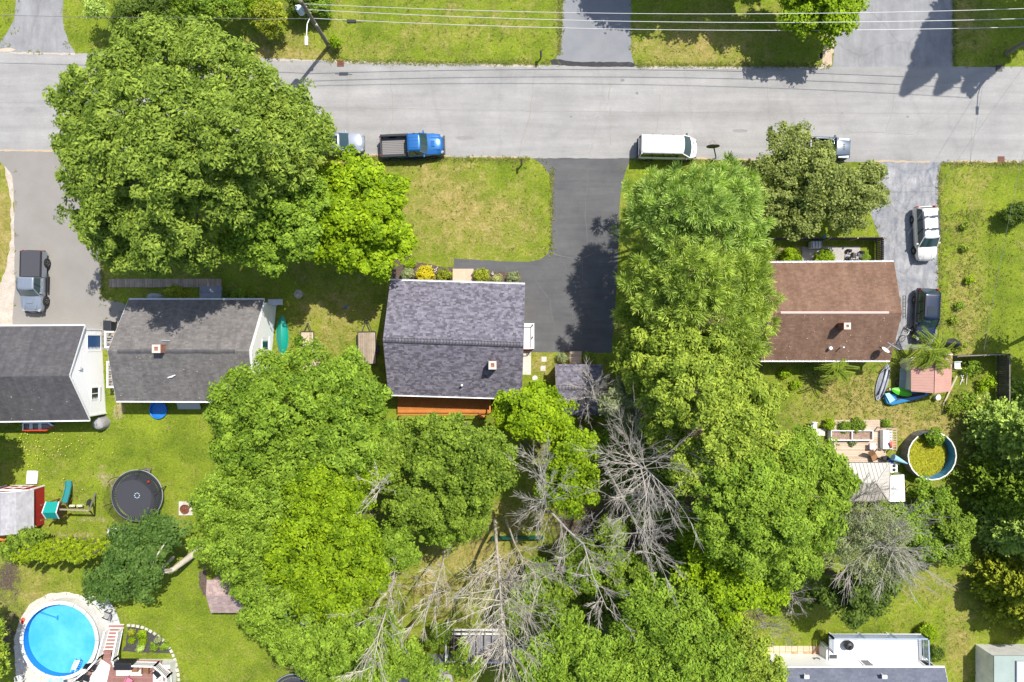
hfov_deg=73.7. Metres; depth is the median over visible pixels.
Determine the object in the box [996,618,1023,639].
conifer
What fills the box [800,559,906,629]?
dogwood tree
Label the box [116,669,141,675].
outdoor rug
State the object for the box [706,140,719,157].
basketball hoop
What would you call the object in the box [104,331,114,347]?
porch
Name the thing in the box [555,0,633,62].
driveway
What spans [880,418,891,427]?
shrub
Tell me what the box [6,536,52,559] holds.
arborvitae
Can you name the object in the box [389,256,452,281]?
planting bed
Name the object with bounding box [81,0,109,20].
shrub
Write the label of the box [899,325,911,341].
bicycle
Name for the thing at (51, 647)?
swimming pool
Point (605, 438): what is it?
sapling
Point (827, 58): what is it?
sand stain
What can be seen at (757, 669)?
maple tree
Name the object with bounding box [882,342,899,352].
satellite dish
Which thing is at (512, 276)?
shrub
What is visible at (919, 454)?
swimming pool
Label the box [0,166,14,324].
gravel verge
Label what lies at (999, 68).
storm drain
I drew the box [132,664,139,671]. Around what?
side table
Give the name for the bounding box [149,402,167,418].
wading pool
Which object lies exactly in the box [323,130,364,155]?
parked car
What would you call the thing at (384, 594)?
dead tree
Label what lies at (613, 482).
dead tree
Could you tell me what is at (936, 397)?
barrel
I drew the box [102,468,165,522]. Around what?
trampoline
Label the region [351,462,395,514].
dead tree
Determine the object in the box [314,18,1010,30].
overhead wire
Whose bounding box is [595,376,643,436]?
young tree
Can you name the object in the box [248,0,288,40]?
globe shrub
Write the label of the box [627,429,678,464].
sapling
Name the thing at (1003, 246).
overhead wire
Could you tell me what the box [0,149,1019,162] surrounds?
roadside grit
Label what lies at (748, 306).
pine tree
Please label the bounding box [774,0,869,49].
maple tree
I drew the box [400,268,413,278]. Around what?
shrub
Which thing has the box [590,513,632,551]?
sapling
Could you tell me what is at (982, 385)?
weeds
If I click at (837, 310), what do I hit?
house
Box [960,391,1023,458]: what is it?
conifer
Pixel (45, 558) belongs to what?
arborvitae
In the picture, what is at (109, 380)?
porch
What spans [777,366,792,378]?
weeds
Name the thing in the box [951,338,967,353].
weeds
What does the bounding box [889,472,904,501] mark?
canopy
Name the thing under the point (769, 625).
dead tree
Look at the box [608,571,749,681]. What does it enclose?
maple tree
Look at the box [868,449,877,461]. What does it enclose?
reclining chair
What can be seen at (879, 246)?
fence
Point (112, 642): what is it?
pool deck
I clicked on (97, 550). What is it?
arborvitae
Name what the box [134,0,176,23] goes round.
spruce bush
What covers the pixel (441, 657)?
cabin
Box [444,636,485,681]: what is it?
sapling
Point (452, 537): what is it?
maple tree
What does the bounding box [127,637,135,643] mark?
shrub
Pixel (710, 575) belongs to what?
maple tree
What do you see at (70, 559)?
arborvitae
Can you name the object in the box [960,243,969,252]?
sapling
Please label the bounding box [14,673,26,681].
patio chair
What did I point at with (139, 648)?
shrub
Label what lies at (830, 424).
shrub
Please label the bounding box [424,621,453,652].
sapling
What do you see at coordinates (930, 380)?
shed
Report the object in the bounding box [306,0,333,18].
shrub
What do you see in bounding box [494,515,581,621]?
dead tree
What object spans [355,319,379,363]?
utility trailer
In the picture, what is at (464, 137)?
oil stain
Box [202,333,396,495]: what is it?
maple tree
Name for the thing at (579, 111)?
road seam
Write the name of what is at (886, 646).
trailer
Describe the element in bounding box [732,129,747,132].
oil stain
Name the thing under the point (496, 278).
shrub
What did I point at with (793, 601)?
dead tree
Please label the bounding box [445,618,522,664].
pergola
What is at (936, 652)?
globe shrub
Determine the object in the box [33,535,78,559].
arborvitae
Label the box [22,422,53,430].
rowing boat
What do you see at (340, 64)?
storm drain
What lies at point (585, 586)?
sapling
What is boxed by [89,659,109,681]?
outdoor rug
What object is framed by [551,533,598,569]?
sapling
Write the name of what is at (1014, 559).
conifer
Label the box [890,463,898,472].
camp stove
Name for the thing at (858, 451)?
deck
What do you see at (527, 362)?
side path
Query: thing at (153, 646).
shrub
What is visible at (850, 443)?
trailing plant
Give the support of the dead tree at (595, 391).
on the lawn at (482, 212)
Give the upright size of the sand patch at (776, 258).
0.001 m
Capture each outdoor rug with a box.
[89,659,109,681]
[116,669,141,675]
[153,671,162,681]
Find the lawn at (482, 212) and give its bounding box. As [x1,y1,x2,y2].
[0,0,1023,681]
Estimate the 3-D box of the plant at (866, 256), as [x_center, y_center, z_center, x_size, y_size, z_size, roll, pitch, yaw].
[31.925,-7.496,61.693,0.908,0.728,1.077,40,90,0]
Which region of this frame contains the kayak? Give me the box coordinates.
[875,364,889,399]
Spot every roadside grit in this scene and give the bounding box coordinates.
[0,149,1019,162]
[10,52,824,68]
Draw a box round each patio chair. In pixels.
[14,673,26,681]
[75,671,92,681]
[82,662,99,672]
[102,609,112,621]
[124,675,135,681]
[140,666,151,673]
[151,668,160,678]
[953,361,961,368]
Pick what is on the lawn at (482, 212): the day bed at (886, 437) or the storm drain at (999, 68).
the day bed at (886, 437)
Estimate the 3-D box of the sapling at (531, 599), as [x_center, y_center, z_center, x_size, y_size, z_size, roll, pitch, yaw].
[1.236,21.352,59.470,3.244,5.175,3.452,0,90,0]
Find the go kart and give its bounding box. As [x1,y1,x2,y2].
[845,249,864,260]
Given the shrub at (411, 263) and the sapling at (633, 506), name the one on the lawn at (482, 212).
the sapling at (633, 506)
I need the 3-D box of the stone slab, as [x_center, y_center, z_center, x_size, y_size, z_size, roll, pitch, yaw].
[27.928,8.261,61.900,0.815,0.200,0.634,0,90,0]
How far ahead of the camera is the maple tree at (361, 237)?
53.44 m
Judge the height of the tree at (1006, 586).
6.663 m
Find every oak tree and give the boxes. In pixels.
[609,310,796,497]
[691,424,863,590]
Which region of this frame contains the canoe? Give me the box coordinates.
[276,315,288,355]
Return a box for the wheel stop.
[903,295,905,318]
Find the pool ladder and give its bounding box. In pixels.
[70,658,79,672]
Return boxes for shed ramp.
[569,351,581,363]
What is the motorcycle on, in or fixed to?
on the lawn at (482, 212)
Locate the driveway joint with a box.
[560,176,612,176]
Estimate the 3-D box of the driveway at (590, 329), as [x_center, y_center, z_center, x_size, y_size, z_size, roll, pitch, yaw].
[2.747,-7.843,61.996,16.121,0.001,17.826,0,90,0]
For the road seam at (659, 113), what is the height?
0.002 m
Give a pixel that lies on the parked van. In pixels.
(651, 147)
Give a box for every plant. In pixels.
[846,441,857,447]
[860,252,870,259]
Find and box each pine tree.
[610,151,777,286]
[611,231,785,367]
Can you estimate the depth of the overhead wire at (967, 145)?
58.31 m
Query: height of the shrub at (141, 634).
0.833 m
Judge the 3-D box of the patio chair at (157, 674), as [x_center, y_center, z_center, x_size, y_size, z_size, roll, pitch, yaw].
[-31.232,29.274,60.265,0.844,0.950,0.670,-40,90,0]
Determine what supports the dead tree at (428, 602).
on the lawn at (482, 212)
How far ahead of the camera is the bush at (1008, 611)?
59.66 m
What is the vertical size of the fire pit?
0.375 m
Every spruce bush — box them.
[107,0,157,37]
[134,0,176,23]
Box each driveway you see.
[0,0,74,52]
[0,151,124,349]
[454,158,629,352]
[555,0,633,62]
[832,0,952,66]
[871,162,941,349]
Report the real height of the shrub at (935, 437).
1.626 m
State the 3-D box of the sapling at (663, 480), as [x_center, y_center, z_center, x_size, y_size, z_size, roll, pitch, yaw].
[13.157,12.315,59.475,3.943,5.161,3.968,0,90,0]
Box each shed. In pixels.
[206,573,250,612]
[555,364,602,415]
[900,354,952,392]
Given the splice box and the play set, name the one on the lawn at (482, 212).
the play set
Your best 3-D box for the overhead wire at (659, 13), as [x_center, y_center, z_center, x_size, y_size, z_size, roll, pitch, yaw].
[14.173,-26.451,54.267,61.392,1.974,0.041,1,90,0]
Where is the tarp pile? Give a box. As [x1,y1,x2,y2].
[147,293,163,297]
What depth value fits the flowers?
61.72 m
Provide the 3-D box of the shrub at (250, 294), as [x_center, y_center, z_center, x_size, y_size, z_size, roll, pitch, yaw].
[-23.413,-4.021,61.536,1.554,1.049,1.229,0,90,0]
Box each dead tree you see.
[326,568,407,681]
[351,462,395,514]
[374,557,425,619]
[394,541,455,644]
[436,518,565,681]
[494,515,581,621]
[503,431,582,552]
[548,507,637,642]
[561,357,616,428]
[574,386,715,553]
[575,462,696,611]
[753,608,799,647]
[786,581,817,616]
[822,500,925,593]
[825,484,957,605]
[846,472,906,520]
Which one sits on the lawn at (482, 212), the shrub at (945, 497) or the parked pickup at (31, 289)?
the shrub at (945, 497)
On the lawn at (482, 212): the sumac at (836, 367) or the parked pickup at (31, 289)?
the sumac at (836, 367)
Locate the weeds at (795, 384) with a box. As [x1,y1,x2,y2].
[788,379,802,390]
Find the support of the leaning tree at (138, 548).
on the lawn at (482, 212)
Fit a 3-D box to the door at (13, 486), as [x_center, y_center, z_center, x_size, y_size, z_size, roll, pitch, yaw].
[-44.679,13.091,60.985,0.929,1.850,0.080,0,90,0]
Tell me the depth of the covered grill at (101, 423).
61.12 m
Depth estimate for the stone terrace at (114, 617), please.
61.95 m
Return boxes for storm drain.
[337,60,343,66]
[996,65,1002,71]
[998,156,1004,162]
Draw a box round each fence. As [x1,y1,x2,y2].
[491,535,543,540]
[767,237,885,241]
[874,237,884,259]
[952,354,1010,357]
[995,353,1009,401]
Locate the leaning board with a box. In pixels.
[177,403,200,408]
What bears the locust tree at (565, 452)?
on the lawn at (482, 212)
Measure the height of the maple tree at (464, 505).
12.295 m
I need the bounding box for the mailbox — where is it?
[815,52,822,60]
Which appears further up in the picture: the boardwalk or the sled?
the boardwalk
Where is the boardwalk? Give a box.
[109,279,221,286]
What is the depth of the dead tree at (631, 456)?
48.08 m
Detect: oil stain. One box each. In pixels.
[24,107,35,111]
[456,136,473,139]
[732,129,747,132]
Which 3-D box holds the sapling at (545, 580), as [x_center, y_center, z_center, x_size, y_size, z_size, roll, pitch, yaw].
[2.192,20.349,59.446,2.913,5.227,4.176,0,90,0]
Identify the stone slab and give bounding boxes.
[816,428,824,435]
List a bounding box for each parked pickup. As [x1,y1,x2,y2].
[16,250,50,312]
[379,130,445,160]
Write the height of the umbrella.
0.594 m
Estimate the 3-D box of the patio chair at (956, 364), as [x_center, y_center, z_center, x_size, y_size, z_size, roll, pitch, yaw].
[40.016,2.157,61.525,0.844,0.950,0.670,0,90,0]
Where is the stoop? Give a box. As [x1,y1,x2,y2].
[453,269,473,280]
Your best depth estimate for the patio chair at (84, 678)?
60.27 m
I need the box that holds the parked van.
[637,133,696,161]
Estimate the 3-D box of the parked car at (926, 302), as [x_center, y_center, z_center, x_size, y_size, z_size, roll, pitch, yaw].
[37.145,-2.334,61.158,2.150,1.729,4.836,3,90,0]
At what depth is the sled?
61.18 m
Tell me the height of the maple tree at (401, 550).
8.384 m
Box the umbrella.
[890,454,907,463]
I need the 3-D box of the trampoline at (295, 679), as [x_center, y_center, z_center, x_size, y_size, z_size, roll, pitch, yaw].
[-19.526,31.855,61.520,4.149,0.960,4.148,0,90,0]
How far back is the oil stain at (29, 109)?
61.99 m
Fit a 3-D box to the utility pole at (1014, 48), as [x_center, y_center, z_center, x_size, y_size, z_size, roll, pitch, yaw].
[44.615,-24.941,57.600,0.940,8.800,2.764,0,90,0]
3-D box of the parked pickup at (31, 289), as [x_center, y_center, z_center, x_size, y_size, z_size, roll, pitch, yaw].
[-42.913,-5.335,61.071,2.312,1.929,5.657,2,90,0]
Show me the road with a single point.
(959, 102)
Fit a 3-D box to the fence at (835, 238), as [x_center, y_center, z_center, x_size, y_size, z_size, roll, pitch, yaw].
[28.155,-9.118,61.190,9.919,1.620,0.140,0,90,0]
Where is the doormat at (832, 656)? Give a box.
[829,655,836,658]
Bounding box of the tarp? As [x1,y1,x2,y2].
[899,369,912,391]
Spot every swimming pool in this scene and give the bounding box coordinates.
[20,597,105,679]
[900,430,956,479]
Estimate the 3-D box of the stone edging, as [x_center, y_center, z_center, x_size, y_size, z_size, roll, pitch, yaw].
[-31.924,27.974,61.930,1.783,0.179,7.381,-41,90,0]
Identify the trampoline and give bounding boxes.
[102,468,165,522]
[277,674,308,681]
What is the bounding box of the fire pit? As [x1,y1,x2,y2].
[179,501,192,514]
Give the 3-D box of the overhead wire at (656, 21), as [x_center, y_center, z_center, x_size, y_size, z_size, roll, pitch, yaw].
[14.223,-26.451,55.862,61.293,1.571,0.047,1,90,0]
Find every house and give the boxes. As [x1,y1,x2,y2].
[0,324,106,421]
[108,298,282,402]
[383,279,524,398]
[755,260,901,361]
[768,654,947,681]
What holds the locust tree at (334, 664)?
on the lawn at (482, 212)
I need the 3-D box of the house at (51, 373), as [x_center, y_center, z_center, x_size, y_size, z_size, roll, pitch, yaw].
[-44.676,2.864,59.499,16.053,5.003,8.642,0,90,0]
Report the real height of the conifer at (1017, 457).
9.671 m
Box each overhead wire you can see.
[3,15,308,18]
[309,9,1023,22]
[312,4,1023,13]
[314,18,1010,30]
[909,68,1022,231]
[984,152,1023,347]
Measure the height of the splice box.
0.240 m
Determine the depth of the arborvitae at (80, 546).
58.40 m
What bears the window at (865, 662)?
in the house at (805, 667)
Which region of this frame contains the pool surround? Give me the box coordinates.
[14,592,108,681]
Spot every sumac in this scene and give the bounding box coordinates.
[814,358,859,388]
[899,325,956,375]
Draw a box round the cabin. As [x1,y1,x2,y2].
[391,654,454,681]
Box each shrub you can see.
[0,525,49,562]
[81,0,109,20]
[127,628,135,636]
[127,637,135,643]
[135,644,144,652]
[136,629,146,639]
[138,637,147,645]
[149,642,158,651]
[153,636,162,643]
[159,642,169,650]
[163,0,198,20]
[163,283,184,297]
[180,0,228,20]
[215,0,248,20]
[222,290,230,297]
[230,288,246,297]
[242,0,277,15]
[244,290,259,297]
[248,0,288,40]
[284,0,315,19]
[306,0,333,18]
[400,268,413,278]
[405,257,415,267]
[415,265,435,279]
[437,266,453,279]
[473,267,490,281]
[492,273,502,281]
[506,271,520,282]
[556,352,568,363]
[583,350,595,363]
[820,629,828,638]
[821,418,835,429]
[866,499,899,534]
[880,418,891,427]
[892,500,932,545]
[905,527,945,562]
[906,474,936,498]
[915,484,963,524]
[915,620,938,643]
[924,426,945,446]
[925,644,944,663]
[929,504,977,544]
[939,538,975,567]
[945,398,963,416]
[999,201,1023,227]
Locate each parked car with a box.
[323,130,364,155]
[806,135,850,160]
[910,205,940,260]
[910,288,941,341]
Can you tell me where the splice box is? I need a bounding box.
[342,20,360,22]
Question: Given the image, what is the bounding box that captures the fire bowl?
[843,640,853,649]
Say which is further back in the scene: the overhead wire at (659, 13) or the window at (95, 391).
the window at (95, 391)
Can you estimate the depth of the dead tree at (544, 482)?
49.37 m
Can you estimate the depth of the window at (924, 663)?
60.07 m
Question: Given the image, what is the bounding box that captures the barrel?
[933,395,940,399]
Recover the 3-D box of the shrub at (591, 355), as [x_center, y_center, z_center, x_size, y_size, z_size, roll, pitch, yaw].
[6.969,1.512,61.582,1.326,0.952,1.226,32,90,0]
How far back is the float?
60.54 m
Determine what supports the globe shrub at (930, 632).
on the lawn at (482, 212)
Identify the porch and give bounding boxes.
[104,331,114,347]
[106,361,112,387]
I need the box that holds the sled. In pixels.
[891,388,911,395]
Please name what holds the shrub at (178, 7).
on the lawn at (482, 212)
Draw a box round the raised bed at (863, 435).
[827,430,873,440]
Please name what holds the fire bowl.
on the trailer at (886, 646)
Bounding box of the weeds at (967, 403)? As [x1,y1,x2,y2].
[957,390,976,411]
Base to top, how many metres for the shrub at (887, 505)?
4.461 m
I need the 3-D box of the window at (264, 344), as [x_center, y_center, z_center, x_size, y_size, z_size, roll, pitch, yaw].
[-21.647,0.249,60.025,0.140,1.730,1.300,0,90,0]
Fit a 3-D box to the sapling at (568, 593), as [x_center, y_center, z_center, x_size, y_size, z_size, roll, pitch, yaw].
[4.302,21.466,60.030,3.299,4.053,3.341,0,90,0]
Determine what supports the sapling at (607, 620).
on the lawn at (482, 212)
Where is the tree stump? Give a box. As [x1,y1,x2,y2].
[294,290,302,298]
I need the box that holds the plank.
[942,376,957,404]
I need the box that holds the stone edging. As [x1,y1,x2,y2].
[127,624,180,680]
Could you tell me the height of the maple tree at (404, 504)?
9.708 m
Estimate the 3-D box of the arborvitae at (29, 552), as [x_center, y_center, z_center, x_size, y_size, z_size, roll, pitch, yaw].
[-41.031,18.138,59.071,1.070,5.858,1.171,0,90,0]
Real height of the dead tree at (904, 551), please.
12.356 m
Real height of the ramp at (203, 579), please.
0.001 m
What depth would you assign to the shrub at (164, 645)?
61.53 m
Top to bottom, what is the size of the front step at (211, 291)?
0.450 m
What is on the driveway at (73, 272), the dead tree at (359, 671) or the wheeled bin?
the wheeled bin
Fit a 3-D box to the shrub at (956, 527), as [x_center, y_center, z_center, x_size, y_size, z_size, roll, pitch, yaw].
[38.004,15.839,59.419,4.371,5.275,4.113,0,90,0]
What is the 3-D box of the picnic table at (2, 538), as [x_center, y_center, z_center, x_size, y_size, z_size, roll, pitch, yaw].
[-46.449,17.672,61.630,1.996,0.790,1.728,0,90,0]
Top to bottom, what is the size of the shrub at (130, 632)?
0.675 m
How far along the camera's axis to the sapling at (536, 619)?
57.74 m
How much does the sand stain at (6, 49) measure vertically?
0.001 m
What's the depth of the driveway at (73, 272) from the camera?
62.00 m
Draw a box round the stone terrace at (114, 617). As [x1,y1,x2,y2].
[83,596,119,628]
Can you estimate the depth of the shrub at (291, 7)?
60.08 m
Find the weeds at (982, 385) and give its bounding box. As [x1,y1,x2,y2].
[974,373,997,394]
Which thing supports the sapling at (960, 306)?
on the lawn at (482, 212)
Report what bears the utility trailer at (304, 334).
on the lawn at (482, 212)
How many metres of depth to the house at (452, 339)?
57.66 m
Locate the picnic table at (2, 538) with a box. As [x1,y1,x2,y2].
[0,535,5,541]
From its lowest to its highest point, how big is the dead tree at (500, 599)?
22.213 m
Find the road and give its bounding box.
[0,51,1023,162]
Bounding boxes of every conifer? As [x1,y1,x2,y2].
[950,450,1023,523]
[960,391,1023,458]
[963,425,1023,476]
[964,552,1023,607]
[965,496,1023,556]
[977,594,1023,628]
[982,551,1023,582]
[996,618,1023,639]
[1000,525,1023,560]
[1010,376,1023,411]
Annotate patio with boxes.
[802,246,859,260]
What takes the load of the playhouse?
on the lawn at (482, 212)
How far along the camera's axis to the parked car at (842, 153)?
60.86 m
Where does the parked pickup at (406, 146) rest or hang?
on the road
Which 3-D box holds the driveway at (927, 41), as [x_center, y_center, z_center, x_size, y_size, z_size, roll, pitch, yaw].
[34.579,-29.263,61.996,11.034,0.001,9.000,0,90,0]
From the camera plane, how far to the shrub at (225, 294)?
61.43 m
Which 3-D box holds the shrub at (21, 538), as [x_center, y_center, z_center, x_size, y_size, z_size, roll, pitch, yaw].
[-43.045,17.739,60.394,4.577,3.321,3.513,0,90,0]
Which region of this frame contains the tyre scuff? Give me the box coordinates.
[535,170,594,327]
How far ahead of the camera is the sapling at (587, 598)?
58.84 m
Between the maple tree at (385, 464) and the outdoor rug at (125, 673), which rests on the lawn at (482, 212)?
the maple tree at (385, 464)
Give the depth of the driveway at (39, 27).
62.00 m
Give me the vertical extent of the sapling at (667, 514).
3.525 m
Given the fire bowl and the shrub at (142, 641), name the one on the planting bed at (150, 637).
the shrub at (142, 641)
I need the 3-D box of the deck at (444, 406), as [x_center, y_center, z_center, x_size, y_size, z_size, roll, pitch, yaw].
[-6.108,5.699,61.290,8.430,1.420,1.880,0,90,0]
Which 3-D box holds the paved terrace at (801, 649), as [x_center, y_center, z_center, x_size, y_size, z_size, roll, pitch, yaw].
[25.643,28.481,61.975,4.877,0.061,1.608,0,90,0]
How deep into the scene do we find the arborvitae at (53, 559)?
57.50 m
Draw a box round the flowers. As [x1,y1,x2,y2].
[19,428,112,493]
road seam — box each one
[6,102,933,113]
[388,65,972,160]
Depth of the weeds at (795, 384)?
61.47 m
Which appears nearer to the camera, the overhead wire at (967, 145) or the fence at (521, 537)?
the overhead wire at (967, 145)
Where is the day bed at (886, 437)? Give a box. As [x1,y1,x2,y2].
[877,426,896,450]
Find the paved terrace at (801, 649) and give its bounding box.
[768,646,818,653]
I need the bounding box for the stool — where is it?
[869,444,876,448]
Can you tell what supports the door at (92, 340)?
in the house at (51, 373)
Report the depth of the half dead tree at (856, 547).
53.22 m
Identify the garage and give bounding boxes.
[975,644,1023,681]
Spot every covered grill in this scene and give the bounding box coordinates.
[92,416,109,429]
[113,658,136,669]
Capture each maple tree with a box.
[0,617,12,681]
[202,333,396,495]
[213,163,331,278]
[309,144,418,283]
[356,434,403,495]
[368,518,422,574]
[379,478,431,533]
[384,411,519,545]
[416,503,462,552]
[506,603,624,681]
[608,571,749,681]
[669,511,793,628]
[723,611,789,681]
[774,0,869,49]
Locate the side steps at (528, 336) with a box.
[524,323,533,349]
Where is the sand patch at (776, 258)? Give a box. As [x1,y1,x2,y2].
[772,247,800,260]
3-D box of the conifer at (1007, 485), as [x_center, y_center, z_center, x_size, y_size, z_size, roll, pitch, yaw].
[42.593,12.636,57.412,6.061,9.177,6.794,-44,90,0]
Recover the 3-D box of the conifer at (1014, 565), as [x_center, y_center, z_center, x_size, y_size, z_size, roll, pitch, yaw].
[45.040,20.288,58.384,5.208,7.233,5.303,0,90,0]
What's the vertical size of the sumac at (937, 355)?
3.035 m
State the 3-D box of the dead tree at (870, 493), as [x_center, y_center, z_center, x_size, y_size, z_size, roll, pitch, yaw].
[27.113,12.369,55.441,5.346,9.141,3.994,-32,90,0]
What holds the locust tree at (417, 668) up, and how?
on the lawn at (482, 212)
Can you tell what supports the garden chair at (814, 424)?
on the lawn at (482, 212)
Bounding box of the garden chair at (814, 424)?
[811,422,817,428]
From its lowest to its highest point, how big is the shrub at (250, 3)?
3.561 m
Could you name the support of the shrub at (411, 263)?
on the planting bed at (396, 271)
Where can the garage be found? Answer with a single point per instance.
(999, 662)
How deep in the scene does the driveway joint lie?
61.99 m
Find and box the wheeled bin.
[103,321,116,329]
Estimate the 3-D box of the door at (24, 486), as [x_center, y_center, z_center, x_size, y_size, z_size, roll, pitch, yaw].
[-43.735,13.091,60.985,0.929,1.850,0.080,0,90,0]
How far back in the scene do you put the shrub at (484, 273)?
61.05 m
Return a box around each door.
[0,485,22,489]
[10,485,33,489]
[86,334,101,351]
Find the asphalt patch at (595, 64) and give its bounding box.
[551,59,634,66]
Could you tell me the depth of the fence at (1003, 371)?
61.03 m
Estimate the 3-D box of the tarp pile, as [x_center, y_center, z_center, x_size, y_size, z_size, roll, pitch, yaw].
[-32.291,-3.995,61.754,1.516,0.886,0.656,0,90,0]
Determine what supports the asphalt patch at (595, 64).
on the driveway at (610, 41)
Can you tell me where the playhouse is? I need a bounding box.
[0,471,44,535]
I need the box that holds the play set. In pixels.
[40,481,95,520]
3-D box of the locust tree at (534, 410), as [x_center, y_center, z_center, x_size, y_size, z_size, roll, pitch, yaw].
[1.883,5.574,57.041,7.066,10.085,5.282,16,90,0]
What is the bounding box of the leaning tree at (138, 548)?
[81,509,202,608]
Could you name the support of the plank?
on the lawn at (482, 212)
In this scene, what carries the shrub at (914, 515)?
on the lawn at (482, 212)
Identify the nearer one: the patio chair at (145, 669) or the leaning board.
the patio chair at (145, 669)
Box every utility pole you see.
[295,0,330,47]
[1004,41,1023,54]
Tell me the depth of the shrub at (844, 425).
61.27 m
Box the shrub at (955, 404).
[945,398,963,416]
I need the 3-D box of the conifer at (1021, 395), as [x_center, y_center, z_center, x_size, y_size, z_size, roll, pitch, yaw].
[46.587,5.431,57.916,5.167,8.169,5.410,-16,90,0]
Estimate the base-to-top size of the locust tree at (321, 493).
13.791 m
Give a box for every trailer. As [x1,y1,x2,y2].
[298,322,313,355]
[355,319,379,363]
[819,632,929,664]
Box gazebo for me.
[848,458,890,501]
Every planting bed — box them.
[122,627,171,653]
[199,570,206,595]
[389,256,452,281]
[474,270,520,282]
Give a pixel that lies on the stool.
(872, 446)
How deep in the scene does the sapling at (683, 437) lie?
58.44 m
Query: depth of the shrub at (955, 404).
61.37 m
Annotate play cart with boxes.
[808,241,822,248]
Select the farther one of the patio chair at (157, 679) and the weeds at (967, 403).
the weeds at (967, 403)
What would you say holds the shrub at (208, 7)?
on the lawn at (482, 212)
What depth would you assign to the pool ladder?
60.35 m
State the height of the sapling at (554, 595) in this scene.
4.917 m
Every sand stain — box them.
[0,48,14,51]
[821,35,833,66]
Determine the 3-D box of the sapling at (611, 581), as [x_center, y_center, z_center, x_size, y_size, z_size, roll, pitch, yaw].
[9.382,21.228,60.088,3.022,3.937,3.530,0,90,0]
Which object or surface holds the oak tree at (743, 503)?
on the lawn at (482, 212)
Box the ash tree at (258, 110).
[42,11,338,278]
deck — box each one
[71,624,176,681]
[397,397,490,414]
[832,420,885,461]
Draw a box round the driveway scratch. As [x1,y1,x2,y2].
[553,253,593,283]
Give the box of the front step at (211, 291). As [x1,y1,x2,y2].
[200,286,222,297]
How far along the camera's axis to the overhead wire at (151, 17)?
56.99 m
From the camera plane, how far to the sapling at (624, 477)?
59.09 m
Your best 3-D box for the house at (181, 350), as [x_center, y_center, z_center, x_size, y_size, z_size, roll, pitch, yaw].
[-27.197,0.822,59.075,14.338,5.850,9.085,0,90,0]
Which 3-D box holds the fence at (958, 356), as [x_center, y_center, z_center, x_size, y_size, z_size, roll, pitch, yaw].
[41.643,1.287,61.090,4.750,1.820,0.177,-2,90,0]
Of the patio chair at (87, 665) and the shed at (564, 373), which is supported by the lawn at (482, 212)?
the shed at (564, 373)
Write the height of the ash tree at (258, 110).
19.319 m
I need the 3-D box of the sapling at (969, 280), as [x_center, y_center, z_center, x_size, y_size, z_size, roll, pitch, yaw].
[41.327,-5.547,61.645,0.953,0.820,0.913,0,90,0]
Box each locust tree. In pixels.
[185,454,312,642]
[256,589,406,681]
[262,457,391,627]
[371,618,454,681]
[492,377,579,448]
[533,427,600,520]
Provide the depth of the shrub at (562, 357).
61.34 m
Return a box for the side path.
[523,351,530,374]
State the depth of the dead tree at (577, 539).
49.04 m
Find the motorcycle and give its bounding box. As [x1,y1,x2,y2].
[936,337,962,347]
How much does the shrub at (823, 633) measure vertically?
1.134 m
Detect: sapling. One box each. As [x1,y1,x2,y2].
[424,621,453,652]
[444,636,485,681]
[495,598,534,629]
[505,617,539,646]
[508,578,545,609]
[521,556,553,592]
[528,591,566,631]
[534,587,565,617]
[547,571,580,605]
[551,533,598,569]
[564,560,602,598]
[570,598,619,638]
[578,579,623,619]
[590,429,629,471]
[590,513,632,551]
[593,543,632,582]
[601,571,631,600]
[608,460,641,503]
[621,485,664,529]
[624,561,665,588]
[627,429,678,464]
[627,539,669,577]
[642,464,685,505]
[655,500,686,535]
[661,535,689,581]
[673,416,688,453]
[948,314,958,326]
[952,301,964,310]
[960,220,970,231]
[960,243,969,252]
[964,274,975,284]
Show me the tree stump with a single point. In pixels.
(298, 294)
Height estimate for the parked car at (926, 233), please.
1.946 m
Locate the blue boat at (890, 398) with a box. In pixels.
[883,391,928,404]
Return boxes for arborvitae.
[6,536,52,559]
[13,537,61,562]
[18,537,64,564]
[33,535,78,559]
[40,537,86,562]
[47,539,88,563]
[59,537,99,560]
[67,536,108,562]
[73,538,111,564]
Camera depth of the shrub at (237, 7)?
59.34 m
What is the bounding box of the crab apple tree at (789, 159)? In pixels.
[749,118,891,241]
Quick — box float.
[48,678,63,681]
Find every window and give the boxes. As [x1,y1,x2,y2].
[90,386,99,400]
[261,337,269,350]
[858,660,874,665]
[918,658,934,665]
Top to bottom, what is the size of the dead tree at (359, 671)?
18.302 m
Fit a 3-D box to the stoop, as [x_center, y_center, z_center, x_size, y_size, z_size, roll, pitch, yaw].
[-4.429,-5.897,61.850,1.898,0.300,1.265,0,90,0]
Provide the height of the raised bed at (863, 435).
0.750 m
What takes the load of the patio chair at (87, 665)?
on the outdoor rug at (100, 673)

